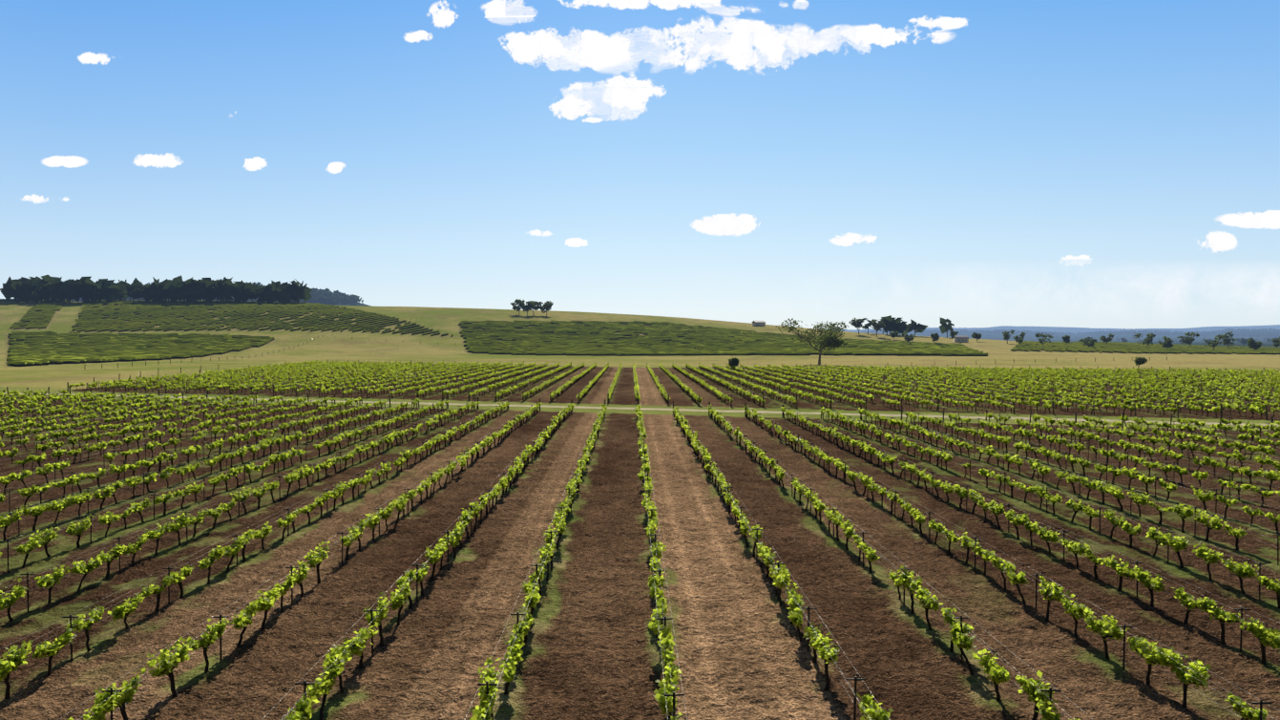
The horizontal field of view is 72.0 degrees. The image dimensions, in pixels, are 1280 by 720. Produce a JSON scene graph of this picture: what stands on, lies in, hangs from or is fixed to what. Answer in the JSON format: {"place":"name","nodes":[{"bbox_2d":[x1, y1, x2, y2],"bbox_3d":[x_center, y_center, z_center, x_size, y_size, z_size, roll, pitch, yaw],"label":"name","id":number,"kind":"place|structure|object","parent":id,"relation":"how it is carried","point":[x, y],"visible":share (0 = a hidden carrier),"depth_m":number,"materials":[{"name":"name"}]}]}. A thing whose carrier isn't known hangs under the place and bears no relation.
{"place":"outdoors","nodes":[
{"label":"outdoors","id":0,"kind":"place"},
{"bbox_2d":[0,297,1279,719],"bbox_3d":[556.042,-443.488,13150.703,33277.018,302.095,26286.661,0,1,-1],"label":"ground","id":1,"kind":"structure","parent":0,"point":[592,647],"depth_m":32.30,"materials":[{"name":"brown soil"}]},
{"bbox_2d":[49,281,361,303],"bbox_3d":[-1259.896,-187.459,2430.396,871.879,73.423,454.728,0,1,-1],"label":"forest","id":2,"kind":"object","parent":1,"relation":"on","point":[316,291],"visible":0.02,"depth_m":2450.91,"materials":[{"name":"green plant"}]},
{"bbox_2d":[0,274,1279,343],"bbox_3d":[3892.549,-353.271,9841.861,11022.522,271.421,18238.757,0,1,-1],"label":"trees","id":3,"kind":"object","parent":1,"relation":"on","point":[36,289],"visible":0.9,"depth_m":731.80,"materials":[{"name":"green plant"}]},
{"bbox_2d":[0,359,1279,719],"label":"steel posts","id":4,"kind":"object","parent":1,"relation":"on","point":[664,618],"visible":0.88,"depth_m":44.44,"materials":[{"name":"grey metal"}]},
{"bbox_2d":[0,360,1279,719],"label":"wires","id":5,"kind":"object","parent":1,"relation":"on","point":[655,504],"visible":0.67,"depth_m":44.38,"materials":[{"name":"grey metal"}]},
{"bbox_2d":[6,359,1273,430],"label":"end posts","id":6,"kind":"object","parent":1,"relation":"on","point":[1221,416],"visible":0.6,"depth_m":101.14,"materials":[{"name":"brown wood"}]},
{"bbox_2d":[0,360,1279,719],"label":"vine","id":7,"kind":"object","parent":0,"point":[101,706],"depth_m":48.19,"materials":[{"name":"green plant"}]},
{"bbox_2d":[0,0,1279,330],"label":"sky","id":8,"kind":"structure","parent":0,"point":[1117,134],"materials":[{"name":"blue"}]},
{"bbox_2d":[6,299,1279,366],"bbox_3d":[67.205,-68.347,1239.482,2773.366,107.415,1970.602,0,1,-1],"label":"hill","id":9,"kind":"structure","parent":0,"point":[49,346],"depth_m":538.65,"materials":[{"name":"green plant"}]},
{"bbox_2d":[22,0,1279,301],"bbox_3d":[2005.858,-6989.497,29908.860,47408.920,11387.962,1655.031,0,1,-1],"label":"cloud","id":10,"kind":"structure","parent":0,"point":[598,52],"depth_m":29988.49,"materials":[{"name":"white"}]},
{"bbox_2d":[752,320,968,341],"bbox_3d":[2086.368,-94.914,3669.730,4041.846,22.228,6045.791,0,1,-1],"label":"house walls","id":11,"kind":"structure","parent":0,"point":[754,324],"depth_m":632.70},
{"bbox_2d":[754,320,968,340],"bbox_3d":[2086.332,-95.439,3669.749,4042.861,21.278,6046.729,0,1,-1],"label":"house roofs","id":12,"kind":"structure","parent":11,"relation":"on","point":[961,336],"depth_m":631.14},
{"bbox_2d":[510,298,1279,367],"bbox_3d":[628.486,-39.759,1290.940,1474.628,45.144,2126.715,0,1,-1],"label":"tree","id":13,"kind":"object","parent":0,"point":[827,335],"depth_m":565.61,"materials":[{"name":"green plant"}]}
]}

